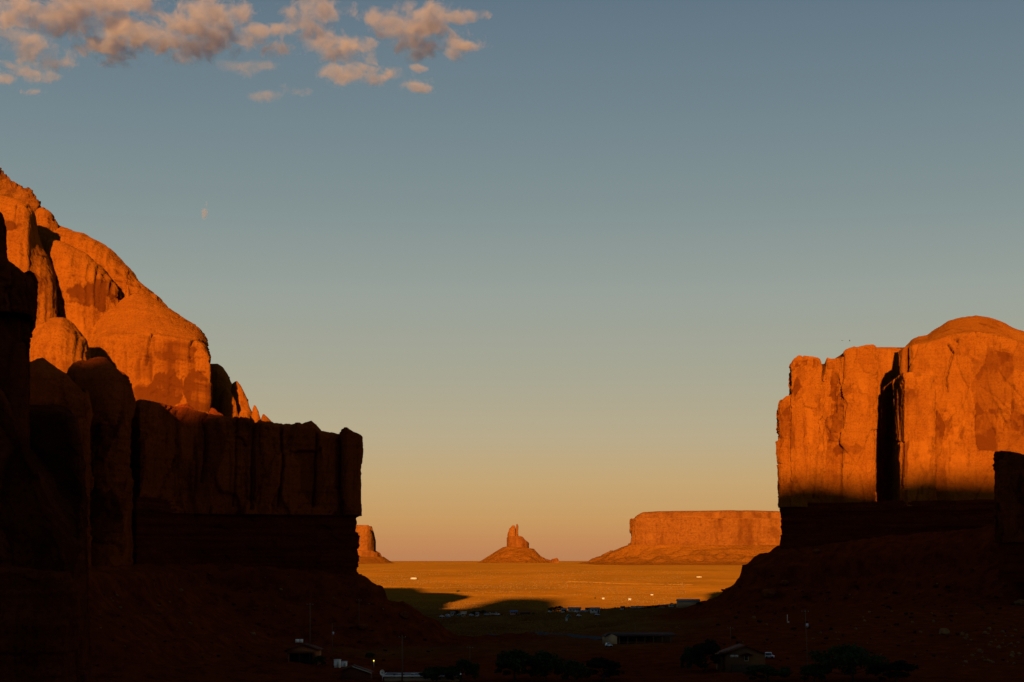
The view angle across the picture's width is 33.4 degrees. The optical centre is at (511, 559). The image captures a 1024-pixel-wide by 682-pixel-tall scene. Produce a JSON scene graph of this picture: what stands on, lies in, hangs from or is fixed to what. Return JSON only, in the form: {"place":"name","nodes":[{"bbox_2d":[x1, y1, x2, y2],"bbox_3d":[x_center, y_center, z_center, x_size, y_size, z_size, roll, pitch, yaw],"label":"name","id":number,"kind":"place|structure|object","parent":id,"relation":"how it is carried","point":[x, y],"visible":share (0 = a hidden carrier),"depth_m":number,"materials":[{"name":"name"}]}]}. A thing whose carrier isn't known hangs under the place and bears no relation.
{"place":"outdoors","nodes":[
{"label":"outdoors","id":0,"kind":"place"},
{"bbox_2d":[0,0,1023,560],"label":"sky","id":1,"kind":"structure","parent":0,"point":[560,270],"materials":[{"name":"blue"}]},
{"bbox_2d":[485,631,601,639],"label":"road","id":2,"kind":"structure","parent":0,"point":[578,636],"depth_m":687.34,"materials":[{"name":"grey asphalt"}]},
{"bbox_2d":[89,526,1023,681],"bbox_3d":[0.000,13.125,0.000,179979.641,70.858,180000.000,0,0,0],"label":"ground","id":3,"kind":"structure","parent":0,"point":[882,566],"depth_m":678.38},
{"bbox_2d":[0,212,92,681],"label":"rock outcrop","id":4,"kind":"object","parent":3,"relation":"on","point":[44,607],"visible":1,"depth_m":283.25,"materials":[{"name":"brown stone"}]},
{"bbox_2d":[0,168,362,575],"bbox_3d":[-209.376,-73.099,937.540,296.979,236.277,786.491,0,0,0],"label":"sandstone butte","id":5,"kind":"object","parent":3,"relation":"on","point":[191,457],"visible":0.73,"depth_m":689.39,"materials":[{"name":"orange stone"}]},
{"bbox_2d":[295,639,302,645],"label":"signboard","id":6,"kind":"object","parent":3,"relation":"on","point":[298,641],"visible":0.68,"depth_m":565.00,"materials":[{"name":"white paint"}]},
{"bbox_2d":[286,643,323,664],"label":"house","id":7,"kind":"structure","parent":3,"relation":"on","point":[305,653],"depth_m":538.63,"materials":[{"name":"orange paint"}]},
{"bbox_2d":[307,603,312,644],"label":"utility pole","id":8,"kind":"object","parent":3,"relation":"on","point":[310,604],"visible":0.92,"depth_m":542.96,"materials":[{"name":"brown wood"}]},
{"bbox_2d":[311,655,325,666],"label":"tree","id":9,"kind":"object","parent":3,"relation":"on","point":[317,660],"visible":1,"depth_m":529.53,"materials":[{"name":"green plant"}]},
{"bbox_2d":[332,623,333,652],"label":"utility pole","id":10,"kind":"object","parent":3,"relation":"on","point":[332,637],"visible":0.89,"depth_m":585.89,"materials":[{"name":"brown wood"}]},
{"bbox_2d":[334,659,340,667],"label":"box shed","id":11,"kind":"structure","parent":3,"relation":"on","point":[337,662],"depth_m":528.00,"materials":[{"name":"white paint"}]},
{"bbox_2d":[341,661,346,666],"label":"box shed","id":12,"kind":"structure","parent":3,"relation":"on","point":[343,663],"depth_m":537.00,"materials":[{"name":"white paint"}]},
{"bbox_2d":[339,664,373,679],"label":"house","id":13,"kind":"structure","parent":3,"relation":"on","point":[354,672],"depth_m":491.00,"materials":[{"name":"beige"}]},
{"bbox_2d":[365,652,375,659],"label":"tree","id":14,"kind":"object","parent":3,"relation":"on","point":[369,655],"visible":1,"depth_m":569.75,"materials":[{"name":"green plant"}]},
{"bbox_2d":[355,525,392,563],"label":"tower butte","id":15,"kind":"object","parent":3,"relation":"on","point":[368,553],"visible":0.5,"depth_m":5904.79,"materials":[{"name":"orange stone"}]},
{"bbox_2d":[398,635,405,681],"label":"utility pole","id":16,"kind":"object","parent":3,"relation":"on","point":[402,637],"visible":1,"depth_m":483.84,"materials":[{"name":"brown wood"}]},
{"bbox_2d":[383,673,460,681],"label":"flat roofed building","id":17,"kind":"structure","parent":3,"relation":"on","point":[406,676],"depth_m":492.00,"materials":[{"name":"beige paint"}]},
{"bbox_2d":[418,666,455,681],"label":"tree","id":18,"kind":"object","parent":3,"relation":"on","point":[434,673],"visible":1,"depth_m":483.79,"materials":[{"name":"green plant"}]},
{"bbox_2d":[447,658,479,681],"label":"tree","id":19,"kind":"object","parent":3,"relation":"on","point":[461,664],"visible":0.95,"depth_m":485.81,"materials":[{"name":"green plant"}]},
{"bbox_2d":[510,610,517,614],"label":"house","id":20,"kind":"structure","parent":3,"relation":"on","point":[513,612],"depth_m":1104.00,"materials":[{"name":"paint"}]},
{"bbox_2d":[494,649,534,681],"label":"tree","id":21,"kind":"object","parent":3,"relation":"on","point":[516,660],"visible":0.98,"depth_m":487.28,"materials":[{"name":"green plant"}]},
{"bbox_2d":[478,524,559,562],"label":"spired butte","id":22,"kind":"object","parent":3,"relation":"on","point":[517,549],"visible":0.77,"depth_m":6257.20,"materials":[{"name":"orange stone"}]},
{"bbox_2d":[358,569,685,636],"bbox_3d":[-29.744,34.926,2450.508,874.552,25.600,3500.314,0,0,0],"label":"dry grass","id":23,"kind":"structure","parent":3,"relation":"on","point":[500,585],"depth_m":2144.46,"materials":[{"name":"plant"}]},
{"bbox_2d":[519,611,530,614],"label":"shed","id":24,"kind":"structure","parent":3,"relation":"on","point":[524,612],"depth_m":1102.00,"materials":[{"name":"grey"}]},
{"bbox_2d":[529,650,564,681],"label":"tree","id":25,"kind":"object","parent":3,"relation":"on","point":[546,661],"visible":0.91,"depth_m":486.70,"materials":[{"name":"green plant"}]},
{"bbox_2d":[567,607,580,611],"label":"house","id":26,"kind":"structure","parent":3,"relation":"on","point":[573,609],"depth_m":1173.00,"materials":[{"name":"beige"}]},
{"bbox_2d":[558,659,592,681],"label":"tree","id":27,"kind":"object","parent":3,"relation":"on","point":[571,667],"visible":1,"depth_m":481.31,"materials":[{"name":"green plant"}]},
{"bbox_2d":[589,607,599,612],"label":"house","id":28,"kind":"structure","parent":3,"relation":"on","point":[594,609],"depth_m":1053.00,"materials":[{"name":"white paint"}]},
{"bbox_2d":[585,657,624,681],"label":"tree","id":29,"kind":"object","parent":3,"relation":"on","point":[610,666],"visible":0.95,"depth_m":487.18,"materials":[{"name":"green plant"}]},
{"bbox_2d":[601,632,676,644],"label":"long shed","id":30,"kind":"structure","parent":3,"relation":"on","point":[626,637],"depth_m":634.08,"materials":[{"name":"beige paint"}]},
{"bbox_2d":[579,510,781,564],"bbox_3d":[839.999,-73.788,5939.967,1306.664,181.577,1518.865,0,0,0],"label":"mesa","id":31,"kind":"structure","parent":3,"relation":"on","point":[731,537],"depth_m":5553.08,"materials":[{"name":"orange stone"}]},
{"bbox_2d":[676,599,699,607],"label":"hall","id":32,"kind":"structure","parent":3,"relation":"on","point":[682,603],"depth_m":1045.00,"materials":[{"name":"beige paint"}]},
{"bbox_2d":[679,646,704,672],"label":"tree","id":33,"kind":"object","parent":3,"relation":"on","point":[688,657],"visible":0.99,"depth_m":512.07,"materials":[{"name":"green plant"}]},
{"bbox_2d":[690,638,720,671],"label":"tree","id":34,"kind":"object","parent":3,"relation":"on","point":[708,647],"visible":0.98,"depth_m":512.32,"materials":[{"name":"green plant"}]},
{"bbox_2d":[715,643,766,672],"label":"house","id":35,"kind":"structure","parent":3,"relation":"on","point":[739,658],"depth_m":512.00,"materials":[{"name":"brown paint"}]},
{"bbox_2d":[743,664,792,681],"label":"tree","id":36,"kind":"object","parent":3,"relation":"on","point":[767,670],"visible":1,"depth_m":479.14,"materials":[{"name":"green plant"}]},
{"bbox_2d":[761,589,775,597],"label":"boulder","id":37,"kind":"object","parent":3,"relation":"on","point":[768,593],"visible":1,"depth_m":964.79,"materials":[{"name":"brown stone"}]},
{"bbox_2d":[765,652,774,657],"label":"van","id":38,"kind":"object","parent":3,"relation":"on","point":[769,654],"visible":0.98,"depth_m":555.25,"materials":[{"name":"white paint"}]},
{"bbox_2d":[805,611,808,681],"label":"utility pole","id":39,"kind":"object","parent":3,"relation":"on","point":[806,625],"visible":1,"depth_m":471.89,"materials":[{"name":"brown wood"}]},
{"bbox_2d":[799,663,832,681],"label":"tree","id":40,"kind":"object","parent":3,"relation":"on","point":[816,671],"visible":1,"depth_m":470.59,"materials":[{"name":"green plant"}]},
{"bbox_2d":[807,643,889,681],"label":"tree","id":41,"kind":"object","parent":3,"relation":"on","point":[852,657],"visible":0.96,"depth_m":472.63,"materials":[{"name":"green plant"}]},
{"bbox_2d":[871,660,918,681],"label":"tree","id":42,"kind":"object","parent":3,"relation":"on","point":[898,666],"visible":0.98,"depth_m":465.55,"materials":[{"name":"green plant"}]},
{"bbox_2d":[775,315,1023,548],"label":"sandstone butte","id":43,"kind":"object","parent":3,"relation":"on","point":[912,436],"visible":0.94,"depth_m":993.59,"materials":[{"name":"orange stone"}]},
{"bbox_2d":[939,628,949,634],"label":"boulder","id":44,"kind":"object","parent":3,"relation":"on","point":[944,631],"visible":1,"depth_m":629.60,"materials":[{"name":"stone"}]},
{"bbox_2d":[992,451,1023,581],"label":"rock outcrop","id":45,"kind":"object","parent":3,"relation":"on","point":[1008,507],"visible":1,"depth_m":771.77,"materials":[{"name":"brown stone"}]},
{"bbox_2d":[1014,599,1023,605],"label":"boulder","id":46,"kind":"object","parent":3,"relation":"on","point":[1020,602],"visible":0.99,"depth_m":783.64,"materials":[{"name":"brown stone"}]},
{"bbox_2d":[569,581,682,584],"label":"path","id":47,"kind":"structure","parent":0,"point":[623,583],"depth_m":2788.27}
]}

